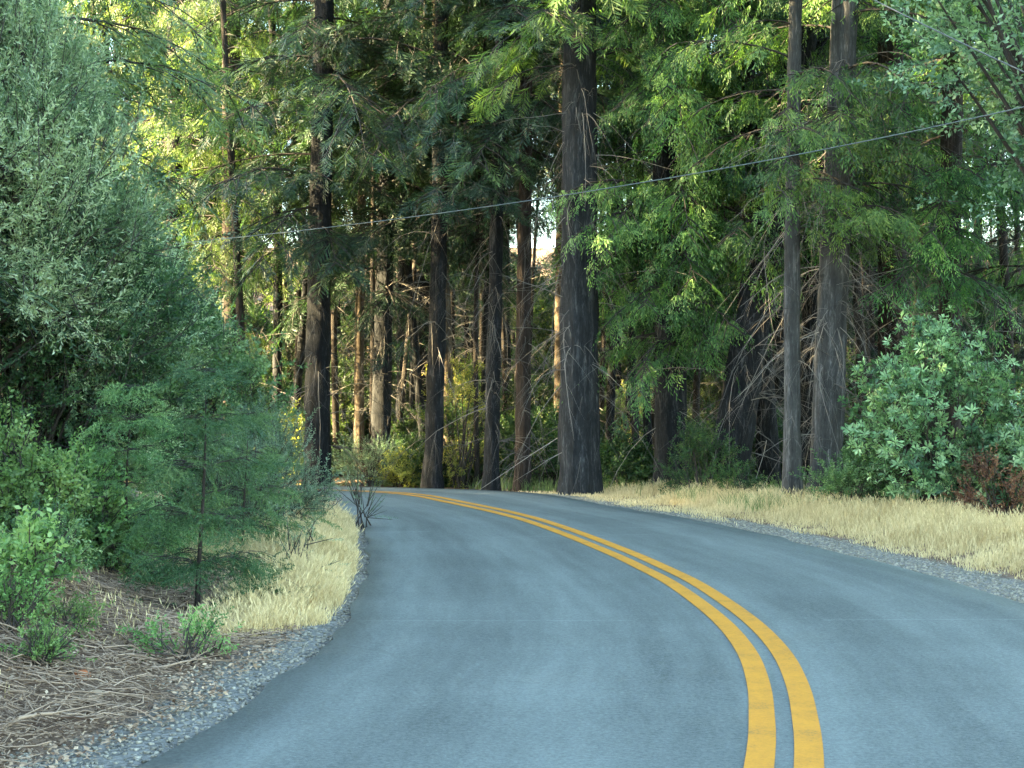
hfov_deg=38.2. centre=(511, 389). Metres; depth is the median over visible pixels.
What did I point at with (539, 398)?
shrub
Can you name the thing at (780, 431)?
shrub
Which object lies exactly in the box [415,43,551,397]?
bare trunk
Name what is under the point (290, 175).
bare trunk
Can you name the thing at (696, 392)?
bare trunk
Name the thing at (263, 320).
shrub
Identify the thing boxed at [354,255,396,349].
fir tree
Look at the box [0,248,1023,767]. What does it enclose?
ground
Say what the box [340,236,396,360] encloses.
fir tree
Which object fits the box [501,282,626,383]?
shrub
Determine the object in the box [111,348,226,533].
young fir
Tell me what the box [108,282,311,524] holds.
leafy tree
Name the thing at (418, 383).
conifer tree
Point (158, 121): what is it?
conifer tree
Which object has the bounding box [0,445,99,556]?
seedling
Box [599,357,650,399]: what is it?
shrub
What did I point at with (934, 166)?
bare trunk
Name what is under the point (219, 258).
fir tree
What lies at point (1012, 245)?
fir tree
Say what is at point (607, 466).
shrub
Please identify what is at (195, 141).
bare trunk
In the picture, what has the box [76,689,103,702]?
rock
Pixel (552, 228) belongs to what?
bare trunk
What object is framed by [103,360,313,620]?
young fir
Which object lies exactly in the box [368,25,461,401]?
bare trunk
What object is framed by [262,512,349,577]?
shrub
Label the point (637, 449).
shrub
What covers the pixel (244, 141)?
bare trunk
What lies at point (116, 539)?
seedling
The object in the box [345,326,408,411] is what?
shrub
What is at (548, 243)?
sky
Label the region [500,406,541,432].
shrub
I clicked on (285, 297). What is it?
bare trunk
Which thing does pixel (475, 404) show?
bare trunk
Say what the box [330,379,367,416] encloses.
shrub
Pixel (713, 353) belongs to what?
fir tree
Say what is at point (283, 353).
shrub
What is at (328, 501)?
shrub
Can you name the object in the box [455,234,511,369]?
fir tree
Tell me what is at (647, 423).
bare trunk
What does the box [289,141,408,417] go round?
fir tree
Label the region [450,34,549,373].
bare trunk
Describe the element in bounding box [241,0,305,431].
bare trunk
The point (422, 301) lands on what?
fir tree
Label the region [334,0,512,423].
bare trunk
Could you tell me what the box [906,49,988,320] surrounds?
bare trunk
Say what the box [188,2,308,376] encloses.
bare trunk
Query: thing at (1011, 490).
shrub
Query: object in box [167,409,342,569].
young fir
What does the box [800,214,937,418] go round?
fir tree
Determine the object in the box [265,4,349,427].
bare trunk
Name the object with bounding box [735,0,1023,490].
cedar tree
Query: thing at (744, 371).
cedar tree
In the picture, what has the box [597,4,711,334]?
bare trunk
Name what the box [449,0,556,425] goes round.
bare trunk
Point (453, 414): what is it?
shrub
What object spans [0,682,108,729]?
fallen branch
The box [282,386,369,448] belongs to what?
shrub
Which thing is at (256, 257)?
fir tree
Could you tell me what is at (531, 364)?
shrub
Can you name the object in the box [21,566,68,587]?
fallen branch
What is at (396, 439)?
shrub
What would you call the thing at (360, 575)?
gravel
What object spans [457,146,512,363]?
bare trunk
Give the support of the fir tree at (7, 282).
on the ground at (206, 724)
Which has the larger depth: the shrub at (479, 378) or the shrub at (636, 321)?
the shrub at (636, 321)
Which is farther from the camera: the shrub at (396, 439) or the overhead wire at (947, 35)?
the shrub at (396, 439)
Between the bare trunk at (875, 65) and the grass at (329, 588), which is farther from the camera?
the bare trunk at (875, 65)
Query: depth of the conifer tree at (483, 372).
33.79 m
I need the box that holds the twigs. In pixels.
[0,531,303,763]
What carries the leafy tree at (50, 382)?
on the ground at (206, 724)
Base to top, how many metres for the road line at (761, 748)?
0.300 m
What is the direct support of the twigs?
on the ground at (206, 724)
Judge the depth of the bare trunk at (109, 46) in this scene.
47.12 m
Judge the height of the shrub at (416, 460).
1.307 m
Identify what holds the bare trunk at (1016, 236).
on the ground at (206, 724)
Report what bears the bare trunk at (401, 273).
on the ground at (206, 724)
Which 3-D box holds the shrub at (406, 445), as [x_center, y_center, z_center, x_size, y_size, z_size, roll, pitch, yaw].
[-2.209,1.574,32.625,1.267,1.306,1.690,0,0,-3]
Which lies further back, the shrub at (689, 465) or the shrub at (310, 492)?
the shrub at (689, 465)
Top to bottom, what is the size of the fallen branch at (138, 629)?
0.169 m
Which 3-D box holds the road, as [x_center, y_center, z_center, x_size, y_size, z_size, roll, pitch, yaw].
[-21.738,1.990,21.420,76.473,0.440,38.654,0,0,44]
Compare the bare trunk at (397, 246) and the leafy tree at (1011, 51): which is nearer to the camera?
the leafy tree at (1011, 51)
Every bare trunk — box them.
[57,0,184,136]
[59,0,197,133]
[60,0,146,155]
[95,4,148,177]
[109,4,218,208]
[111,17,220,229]
[114,12,242,277]
[128,21,221,222]
[130,0,286,403]
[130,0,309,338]
[166,0,267,415]
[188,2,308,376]
[202,0,408,420]
[209,0,359,417]
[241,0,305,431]
[245,9,295,382]
[255,2,349,381]
[255,2,369,372]
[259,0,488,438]
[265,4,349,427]
[268,127,297,357]
[284,78,370,353]
[286,3,369,475]
[289,0,412,409]
[289,0,482,426]
[330,0,402,478]
[330,3,403,471]
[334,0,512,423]
[342,197,369,361]
[351,1,430,335]
[366,0,425,433]
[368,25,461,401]
[380,2,516,401]
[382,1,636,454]
[386,0,560,487]
[396,1,482,483]
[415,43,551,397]
[418,1,553,419]
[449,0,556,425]
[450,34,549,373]
[452,3,603,410]
[452,16,556,408]
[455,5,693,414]
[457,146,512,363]
[472,56,556,399]
[484,10,614,376]
[509,51,606,381]
[511,34,627,376]
[511,150,552,327]
[512,16,605,429]
[512,72,652,395]
[532,7,652,421]
[537,39,689,425]
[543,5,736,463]
[548,5,652,403]
[557,11,773,449]
[597,0,829,424]
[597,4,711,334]
[598,9,654,466]
[600,26,654,472]
[602,30,697,485]
[632,39,801,417]
[691,33,781,419]
[691,42,715,428]
[721,2,927,421]
[766,0,941,408]
[771,37,932,410]
[826,1,1023,409]
[826,35,930,384]
[827,16,988,422]
[846,58,862,423]
[855,10,987,340]
[864,31,973,354]
[866,9,1006,424]
[903,5,1023,415]
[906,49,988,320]
[930,15,1023,362]
[933,54,1023,426]
[936,104,1019,361]
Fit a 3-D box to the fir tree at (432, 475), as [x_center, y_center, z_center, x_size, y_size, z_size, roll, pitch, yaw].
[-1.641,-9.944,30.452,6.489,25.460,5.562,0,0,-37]
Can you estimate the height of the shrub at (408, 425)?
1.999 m
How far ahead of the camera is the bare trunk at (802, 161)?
31.17 m
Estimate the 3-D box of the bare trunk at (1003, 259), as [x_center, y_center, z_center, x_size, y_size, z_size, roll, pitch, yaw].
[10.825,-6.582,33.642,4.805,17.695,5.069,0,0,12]
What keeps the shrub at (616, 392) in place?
on the ground at (206, 724)
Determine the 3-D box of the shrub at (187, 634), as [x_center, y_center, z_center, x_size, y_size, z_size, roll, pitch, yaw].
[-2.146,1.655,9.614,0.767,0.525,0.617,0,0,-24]
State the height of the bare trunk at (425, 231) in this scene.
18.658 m
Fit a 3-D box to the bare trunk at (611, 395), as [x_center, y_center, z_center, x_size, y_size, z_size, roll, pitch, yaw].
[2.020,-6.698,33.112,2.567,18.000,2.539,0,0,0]
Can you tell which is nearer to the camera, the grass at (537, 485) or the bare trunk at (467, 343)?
the grass at (537, 485)
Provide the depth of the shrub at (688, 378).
49.67 m
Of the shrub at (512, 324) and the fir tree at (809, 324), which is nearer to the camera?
the fir tree at (809, 324)
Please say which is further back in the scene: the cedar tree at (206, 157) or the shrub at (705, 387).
the shrub at (705, 387)
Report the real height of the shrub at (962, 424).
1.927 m
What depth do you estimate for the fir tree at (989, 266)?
61.59 m
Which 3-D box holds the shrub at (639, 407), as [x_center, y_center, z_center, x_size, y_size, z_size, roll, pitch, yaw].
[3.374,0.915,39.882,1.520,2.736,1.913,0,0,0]
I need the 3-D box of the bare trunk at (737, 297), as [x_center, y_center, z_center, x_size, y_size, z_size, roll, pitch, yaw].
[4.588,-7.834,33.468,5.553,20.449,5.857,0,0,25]
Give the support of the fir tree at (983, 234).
on the ground at (206, 724)
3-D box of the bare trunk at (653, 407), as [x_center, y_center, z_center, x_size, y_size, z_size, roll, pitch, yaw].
[3.487,-5.986,33.583,5.629,16.714,5.499,0,0,-40]
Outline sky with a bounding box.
[58,1,1023,247]
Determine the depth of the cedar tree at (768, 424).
26.82 m
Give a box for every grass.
[0,529,234,697]
[116,481,364,644]
[374,469,993,512]
[518,477,1023,580]
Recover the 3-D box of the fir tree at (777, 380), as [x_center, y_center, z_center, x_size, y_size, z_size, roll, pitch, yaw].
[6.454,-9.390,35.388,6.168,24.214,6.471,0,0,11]
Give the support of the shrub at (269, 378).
on the ground at (206, 724)
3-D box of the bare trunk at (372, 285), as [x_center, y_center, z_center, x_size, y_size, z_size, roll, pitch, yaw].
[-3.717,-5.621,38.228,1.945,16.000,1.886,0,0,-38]
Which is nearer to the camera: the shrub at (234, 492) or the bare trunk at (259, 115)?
the shrub at (234, 492)
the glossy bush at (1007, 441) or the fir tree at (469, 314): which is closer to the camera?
the glossy bush at (1007, 441)
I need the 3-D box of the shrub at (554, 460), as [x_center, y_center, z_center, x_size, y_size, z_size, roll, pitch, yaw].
[0.789,1.361,31.233,2.772,2.215,2.277,0,0,16]
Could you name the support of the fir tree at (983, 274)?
on the ground at (206, 724)
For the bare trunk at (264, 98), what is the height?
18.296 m
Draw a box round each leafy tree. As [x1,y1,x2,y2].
[0,0,229,422]
[0,135,264,512]
[0,147,255,510]
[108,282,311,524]
[841,0,1023,227]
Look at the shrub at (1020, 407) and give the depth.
31.21 m
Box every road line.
[335,490,775,767]
[354,490,823,767]
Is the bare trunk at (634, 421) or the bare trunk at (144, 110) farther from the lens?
the bare trunk at (144, 110)
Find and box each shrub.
[0,386,130,543]
[0,424,162,569]
[0,603,97,668]
[3,360,129,476]
[25,573,114,639]
[116,602,244,665]
[140,422,305,537]
[189,387,346,525]
[201,238,296,342]
[244,300,293,398]
[245,244,271,314]
[246,308,352,384]
[249,364,292,409]
[252,398,304,484]
[261,371,341,426]
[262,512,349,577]
[267,347,304,376]
[281,410,352,471]
[282,260,365,362]
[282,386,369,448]
[290,344,395,451]
[299,393,370,474]
[307,476,343,519]
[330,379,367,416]
[331,431,411,486]
[336,462,397,530]
[339,402,366,445]
[340,307,369,344]
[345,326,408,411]
[364,343,408,412]
[364,402,407,454]
[368,428,417,461]
[368,444,419,487]
[369,401,456,446]
[381,390,541,485]
[383,435,424,483]
[391,347,408,418]
[393,431,442,462]
[399,437,452,486]
[408,349,502,488]
[414,356,513,457]
[422,366,479,457]
[455,301,464,356]
[455,352,509,469]
[471,405,556,479]
[480,403,603,487]
[500,359,553,423]
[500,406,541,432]
[501,252,554,362]
[501,275,652,393]
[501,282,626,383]
[501,345,600,379]
[501,373,553,421]
[514,244,611,335]
[534,403,616,472]
[538,435,625,482]
[598,285,702,360]
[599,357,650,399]
[599,382,625,430]
[600,388,642,459]
[600,423,653,489]
[616,379,650,446]
[618,379,642,440]
[622,265,729,358]
[626,339,713,415]
[636,411,755,495]
[641,389,692,426]
[644,419,755,484]
[686,350,726,413]
[687,364,724,425]
[687,399,782,481]
[701,358,723,415]
[712,457,778,494]
[747,400,783,483]
[800,342,877,427]
[843,408,865,461]
[843,434,853,483]
[911,262,996,360]
[916,347,997,423]
[924,404,996,456]
[943,438,1023,517]
[968,378,1023,424]
[977,384,1023,422]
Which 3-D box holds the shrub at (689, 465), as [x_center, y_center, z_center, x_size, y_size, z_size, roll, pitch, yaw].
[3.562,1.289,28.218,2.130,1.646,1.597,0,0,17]
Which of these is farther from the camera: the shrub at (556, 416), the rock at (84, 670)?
the shrub at (556, 416)
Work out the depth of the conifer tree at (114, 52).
44.00 m
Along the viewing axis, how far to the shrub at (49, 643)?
8.78 m
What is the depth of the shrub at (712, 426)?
28.14 m
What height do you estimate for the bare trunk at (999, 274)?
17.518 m
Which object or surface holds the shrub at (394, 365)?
on the ground at (206, 724)
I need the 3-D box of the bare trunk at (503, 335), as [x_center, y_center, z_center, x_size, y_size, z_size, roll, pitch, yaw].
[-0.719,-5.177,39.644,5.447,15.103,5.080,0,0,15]
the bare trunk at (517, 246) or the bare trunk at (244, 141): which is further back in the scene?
the bare trunk at (517, 246)
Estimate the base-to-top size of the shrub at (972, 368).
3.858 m
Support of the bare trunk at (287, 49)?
on the ground at (206, 724)
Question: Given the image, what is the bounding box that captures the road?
[128,482,1023,767]
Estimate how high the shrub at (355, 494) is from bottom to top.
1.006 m
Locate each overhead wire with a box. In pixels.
[176,106,1023,243]
[873,0,1023,72]
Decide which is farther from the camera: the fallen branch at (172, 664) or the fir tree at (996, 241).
the fir tree at (996, 241)
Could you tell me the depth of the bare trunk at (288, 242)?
54.58 m
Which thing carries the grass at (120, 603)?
on the ground at (206, 724)
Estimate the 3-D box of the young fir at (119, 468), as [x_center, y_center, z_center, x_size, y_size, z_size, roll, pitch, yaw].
[-3.815,1.137,13.633,1.426,1.807,1.416,0,0,43]
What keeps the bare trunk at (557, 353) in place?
on the ground at (206, 724)
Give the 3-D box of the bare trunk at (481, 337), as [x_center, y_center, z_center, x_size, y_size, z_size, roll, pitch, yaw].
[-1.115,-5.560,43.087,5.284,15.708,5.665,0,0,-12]
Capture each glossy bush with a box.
[789,435,907,507]
[837,294,1023,508]
[937,394,1023,515]
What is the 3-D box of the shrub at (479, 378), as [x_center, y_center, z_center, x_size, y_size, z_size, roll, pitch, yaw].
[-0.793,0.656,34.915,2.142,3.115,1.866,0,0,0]
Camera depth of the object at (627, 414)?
36.76 m
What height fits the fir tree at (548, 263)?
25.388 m
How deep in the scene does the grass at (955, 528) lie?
19.59 m
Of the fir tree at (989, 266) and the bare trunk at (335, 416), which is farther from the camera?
the fir tree at (989, 266)
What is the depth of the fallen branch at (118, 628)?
9.67 m
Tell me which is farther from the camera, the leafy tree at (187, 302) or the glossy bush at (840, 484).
the glossy bush at (840, 484)
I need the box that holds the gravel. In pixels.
[0,493,1023,767]
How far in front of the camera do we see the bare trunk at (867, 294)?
42.27 m
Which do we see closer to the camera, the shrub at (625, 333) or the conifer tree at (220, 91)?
the conifer tree at (220, 91)
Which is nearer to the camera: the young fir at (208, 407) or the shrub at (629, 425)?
the young fir at (208, 407)
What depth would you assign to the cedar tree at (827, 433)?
23.34 m
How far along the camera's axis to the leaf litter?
8.65 m
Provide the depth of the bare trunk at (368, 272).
56.80 m
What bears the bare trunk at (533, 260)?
on the ground at (206, 724)
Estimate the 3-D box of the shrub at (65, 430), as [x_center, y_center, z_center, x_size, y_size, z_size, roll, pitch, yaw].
[-4.681,0.499,15.257,1.465,1.815,1.419,0,0,0]
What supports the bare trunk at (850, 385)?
on the ground at (206, 724)
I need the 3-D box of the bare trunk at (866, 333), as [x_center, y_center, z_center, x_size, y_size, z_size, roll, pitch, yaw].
[8.874,-5.138,39.142,5.317,14.743,4.959,0,0,31]
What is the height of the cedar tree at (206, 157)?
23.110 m
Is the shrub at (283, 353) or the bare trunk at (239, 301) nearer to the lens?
the bare trunk at (239, 301)
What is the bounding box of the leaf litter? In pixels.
[0,527,340,767]
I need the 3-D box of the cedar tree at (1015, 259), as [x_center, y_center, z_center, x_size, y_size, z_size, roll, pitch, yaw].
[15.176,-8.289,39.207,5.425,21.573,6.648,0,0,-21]
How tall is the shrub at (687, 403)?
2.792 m
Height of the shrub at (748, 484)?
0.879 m
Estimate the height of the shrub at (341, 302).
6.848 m
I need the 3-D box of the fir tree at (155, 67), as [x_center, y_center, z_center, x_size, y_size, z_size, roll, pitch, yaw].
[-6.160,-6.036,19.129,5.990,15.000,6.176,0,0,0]
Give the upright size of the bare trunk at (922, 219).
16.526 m
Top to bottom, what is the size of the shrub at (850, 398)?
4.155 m
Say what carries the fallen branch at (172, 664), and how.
on the ground at (206, 724)
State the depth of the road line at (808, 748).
9.45 m
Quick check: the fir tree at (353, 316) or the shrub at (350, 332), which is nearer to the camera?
the fir tree at (353, 316)
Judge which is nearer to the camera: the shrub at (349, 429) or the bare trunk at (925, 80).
the bare trunk at (925, 80)
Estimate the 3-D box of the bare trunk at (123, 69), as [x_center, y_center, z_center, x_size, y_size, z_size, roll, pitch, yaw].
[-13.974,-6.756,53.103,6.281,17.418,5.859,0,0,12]
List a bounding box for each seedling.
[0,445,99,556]
[0,487,104,598]
[0,491,88,620]
[0,564,65,639]
[65,491,158,582]
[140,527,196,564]
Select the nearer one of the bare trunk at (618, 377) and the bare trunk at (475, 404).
the bare trunk at (475, 404)
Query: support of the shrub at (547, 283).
on the ground at (206, 724)
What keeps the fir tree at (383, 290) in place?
on the ground at (206, 724)
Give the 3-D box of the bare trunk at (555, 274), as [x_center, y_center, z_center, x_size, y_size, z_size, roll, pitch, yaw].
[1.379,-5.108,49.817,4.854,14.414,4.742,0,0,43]
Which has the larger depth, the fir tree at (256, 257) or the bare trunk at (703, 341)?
the bare trunk at (703, 341)
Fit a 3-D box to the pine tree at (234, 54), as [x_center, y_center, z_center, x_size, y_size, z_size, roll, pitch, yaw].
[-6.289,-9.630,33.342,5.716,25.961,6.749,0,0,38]
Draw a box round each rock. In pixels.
[74,669,90,680]
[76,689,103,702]
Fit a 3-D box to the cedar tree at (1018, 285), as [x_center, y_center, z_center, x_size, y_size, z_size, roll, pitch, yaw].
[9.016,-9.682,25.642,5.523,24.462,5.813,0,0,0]
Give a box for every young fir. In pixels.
[55,379,218,588]
[72,416,180,574]
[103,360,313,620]
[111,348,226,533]
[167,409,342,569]
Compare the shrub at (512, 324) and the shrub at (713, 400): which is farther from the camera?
the shrub at (512, 324)
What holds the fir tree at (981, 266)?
on the ground at (206, 724)
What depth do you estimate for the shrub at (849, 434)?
29.91 m
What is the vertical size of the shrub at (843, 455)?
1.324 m
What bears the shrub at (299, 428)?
on the ground at (206, 724)
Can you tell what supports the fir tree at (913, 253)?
on the ground at (206, 724)
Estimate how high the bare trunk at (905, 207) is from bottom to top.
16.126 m
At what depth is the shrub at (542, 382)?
41.63 m
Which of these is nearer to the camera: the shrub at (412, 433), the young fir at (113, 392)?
the young fir at (113, 392)
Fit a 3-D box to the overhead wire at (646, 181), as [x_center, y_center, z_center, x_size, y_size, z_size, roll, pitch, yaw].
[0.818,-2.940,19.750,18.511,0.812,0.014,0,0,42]
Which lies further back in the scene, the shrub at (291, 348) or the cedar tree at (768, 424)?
the shrub at (291, 348)
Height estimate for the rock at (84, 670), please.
0.073 m
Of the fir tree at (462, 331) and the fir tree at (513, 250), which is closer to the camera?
the fir tree at (462, 331)
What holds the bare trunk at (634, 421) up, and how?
on the ground at (206, 724)
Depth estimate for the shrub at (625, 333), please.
58.93 m
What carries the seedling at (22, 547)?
on the ground at (206, 724)
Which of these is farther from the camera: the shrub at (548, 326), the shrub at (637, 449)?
the shrub at (548, 326)
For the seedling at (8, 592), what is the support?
on the ground at (206, 724)
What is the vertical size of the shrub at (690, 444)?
1.769 m
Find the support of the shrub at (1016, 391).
on the ground at (206, 724)
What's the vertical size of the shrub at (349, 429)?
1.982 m
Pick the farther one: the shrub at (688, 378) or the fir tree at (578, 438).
the shrub at (688, 378)
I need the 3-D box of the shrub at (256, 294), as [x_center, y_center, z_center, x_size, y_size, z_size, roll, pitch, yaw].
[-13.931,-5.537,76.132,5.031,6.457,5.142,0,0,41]
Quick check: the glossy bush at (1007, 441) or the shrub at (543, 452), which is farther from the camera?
the shrub at (543, 452)
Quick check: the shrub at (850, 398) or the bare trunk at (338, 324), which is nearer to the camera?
the shrub at (850, 398)
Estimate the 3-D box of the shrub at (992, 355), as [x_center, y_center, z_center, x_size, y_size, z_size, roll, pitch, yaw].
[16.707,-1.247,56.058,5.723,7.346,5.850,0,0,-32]
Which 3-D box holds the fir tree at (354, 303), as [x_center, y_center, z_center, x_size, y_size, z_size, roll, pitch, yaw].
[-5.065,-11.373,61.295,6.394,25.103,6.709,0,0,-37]
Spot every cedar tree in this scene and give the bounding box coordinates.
[58,0,286,461]
[541,0,821,488]
[627,0,843,489]
[644,0,941,484]
[647,0,896,499]
[687,0,1023,498]
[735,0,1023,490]
[753,0,932,455]
[806,0,1023,486]
[863,0,1023,412]
[979,160,1023,324]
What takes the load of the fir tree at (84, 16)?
on the ground at (206, 724)
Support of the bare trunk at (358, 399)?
on the ground at (206, 724)
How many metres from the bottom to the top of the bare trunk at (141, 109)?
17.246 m
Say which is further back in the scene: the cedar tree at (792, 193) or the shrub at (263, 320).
the shrub at (263, 320)
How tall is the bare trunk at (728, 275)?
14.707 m
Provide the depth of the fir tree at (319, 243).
30.58 m
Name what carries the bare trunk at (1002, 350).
on the ground at (206, 724)
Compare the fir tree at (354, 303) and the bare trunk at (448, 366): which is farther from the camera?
the fir tree at (354, 303)
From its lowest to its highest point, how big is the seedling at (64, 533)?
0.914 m
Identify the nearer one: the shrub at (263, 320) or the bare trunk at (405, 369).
the bare trunk at (405, 369)
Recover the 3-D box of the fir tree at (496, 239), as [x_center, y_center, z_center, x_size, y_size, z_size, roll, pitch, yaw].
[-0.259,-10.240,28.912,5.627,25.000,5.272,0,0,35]
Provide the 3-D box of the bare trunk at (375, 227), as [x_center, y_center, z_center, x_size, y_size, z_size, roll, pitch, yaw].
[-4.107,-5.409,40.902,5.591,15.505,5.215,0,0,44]
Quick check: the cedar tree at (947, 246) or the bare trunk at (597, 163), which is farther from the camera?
the bare trunk at (597, 163)
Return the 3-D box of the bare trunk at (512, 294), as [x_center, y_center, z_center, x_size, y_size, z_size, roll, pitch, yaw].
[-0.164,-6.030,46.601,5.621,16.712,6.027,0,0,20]
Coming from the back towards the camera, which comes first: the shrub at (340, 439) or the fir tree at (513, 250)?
the fir tree at (513, 250)
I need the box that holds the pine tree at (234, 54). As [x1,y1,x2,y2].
[95,0,366,445]
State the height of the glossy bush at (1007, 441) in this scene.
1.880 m
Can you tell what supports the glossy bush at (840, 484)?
on the ground at (206, 724)
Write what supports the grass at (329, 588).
on the ground at (206, 724)
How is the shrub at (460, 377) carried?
on the ground at (206, 724)
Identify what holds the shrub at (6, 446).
on the ground at (206, 724)
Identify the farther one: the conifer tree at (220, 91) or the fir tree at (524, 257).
the conifer tree at (220, 91)
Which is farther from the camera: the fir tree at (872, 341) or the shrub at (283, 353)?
the shrub at (283, 353)
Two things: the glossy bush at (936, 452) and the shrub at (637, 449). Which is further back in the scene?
the shrub at (637, 449)
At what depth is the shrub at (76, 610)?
9.58 m
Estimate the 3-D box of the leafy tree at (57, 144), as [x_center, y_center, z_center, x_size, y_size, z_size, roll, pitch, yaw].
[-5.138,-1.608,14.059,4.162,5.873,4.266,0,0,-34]
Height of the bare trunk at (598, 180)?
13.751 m
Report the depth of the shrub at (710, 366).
57.16 m
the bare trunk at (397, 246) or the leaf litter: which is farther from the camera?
the bare trunk at (397, 246)
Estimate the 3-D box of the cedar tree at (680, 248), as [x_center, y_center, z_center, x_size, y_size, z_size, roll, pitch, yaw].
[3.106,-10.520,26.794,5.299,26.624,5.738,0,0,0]
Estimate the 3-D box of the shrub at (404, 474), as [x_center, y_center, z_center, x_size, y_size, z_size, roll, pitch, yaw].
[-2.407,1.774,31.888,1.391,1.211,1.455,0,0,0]
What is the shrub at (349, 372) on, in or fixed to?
on the ground at (206, 724)
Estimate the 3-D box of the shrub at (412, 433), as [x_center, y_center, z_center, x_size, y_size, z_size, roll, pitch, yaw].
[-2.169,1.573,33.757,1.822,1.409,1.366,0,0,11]
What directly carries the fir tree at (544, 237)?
on the ground at (206, 724)
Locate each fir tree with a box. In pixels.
[0,0,275,447]
[0,260,61,339]
[59,0,221,268]
[123,1,290,347]
[153,0,493,485]
[160,61,272,404]
[200,0,561,483]
[286,2,548,432]
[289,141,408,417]
[295,0,606,488]
[340,228,457,347]
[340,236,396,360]
[343,0,644,490]
[344,25,553,396]
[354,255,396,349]
[393,215,553,356]
[395,0,652,490]
[396,258,515,400]
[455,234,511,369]
[457,223,516,339]
[461,0,700,494]
[531,82,695,335]
[651,0,911,427]
[683,0,943,485]
[686,181,732,420]
[800,2,974,430]
[800,43,998,374]
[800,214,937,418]
[912,99,1023,363]
[916,29,1023,407]
[917,136,1012,386]
[961,141,1023,390]
[971,203,1012,360]
[984,203,1023,410]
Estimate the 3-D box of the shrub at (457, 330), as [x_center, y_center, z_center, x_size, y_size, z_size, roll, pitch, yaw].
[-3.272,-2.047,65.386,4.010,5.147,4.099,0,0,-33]
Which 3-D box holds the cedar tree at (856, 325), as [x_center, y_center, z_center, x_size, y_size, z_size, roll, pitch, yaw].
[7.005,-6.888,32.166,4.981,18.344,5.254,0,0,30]
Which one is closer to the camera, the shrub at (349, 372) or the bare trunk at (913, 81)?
the bare trunk at (913, 81)
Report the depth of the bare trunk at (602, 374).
43.27 m
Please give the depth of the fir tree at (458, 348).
53.56 m
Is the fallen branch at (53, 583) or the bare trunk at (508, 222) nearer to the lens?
the fallen branch at (53, 583)
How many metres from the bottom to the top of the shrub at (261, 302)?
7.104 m
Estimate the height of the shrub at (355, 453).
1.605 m
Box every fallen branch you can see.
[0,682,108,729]
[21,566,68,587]
[60,616,184,648]
[115,600,188,665]
[149,634,271,672]
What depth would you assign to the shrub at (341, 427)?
37.61 m
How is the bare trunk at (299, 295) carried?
on the ground at (206, 724)
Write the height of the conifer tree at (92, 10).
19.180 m
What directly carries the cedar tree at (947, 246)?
on the ground at (206, 724)
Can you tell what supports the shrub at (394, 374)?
on the ground at (206, 724)
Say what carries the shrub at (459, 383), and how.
on the ground at (206, 724)
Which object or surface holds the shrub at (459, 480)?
on the ground at (206, 724)
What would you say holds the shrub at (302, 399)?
on the ground at (206, 724)
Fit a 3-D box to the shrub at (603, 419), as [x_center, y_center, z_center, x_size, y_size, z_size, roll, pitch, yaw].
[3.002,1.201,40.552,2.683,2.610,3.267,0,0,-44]
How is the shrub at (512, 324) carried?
on the ground at (206, 724)

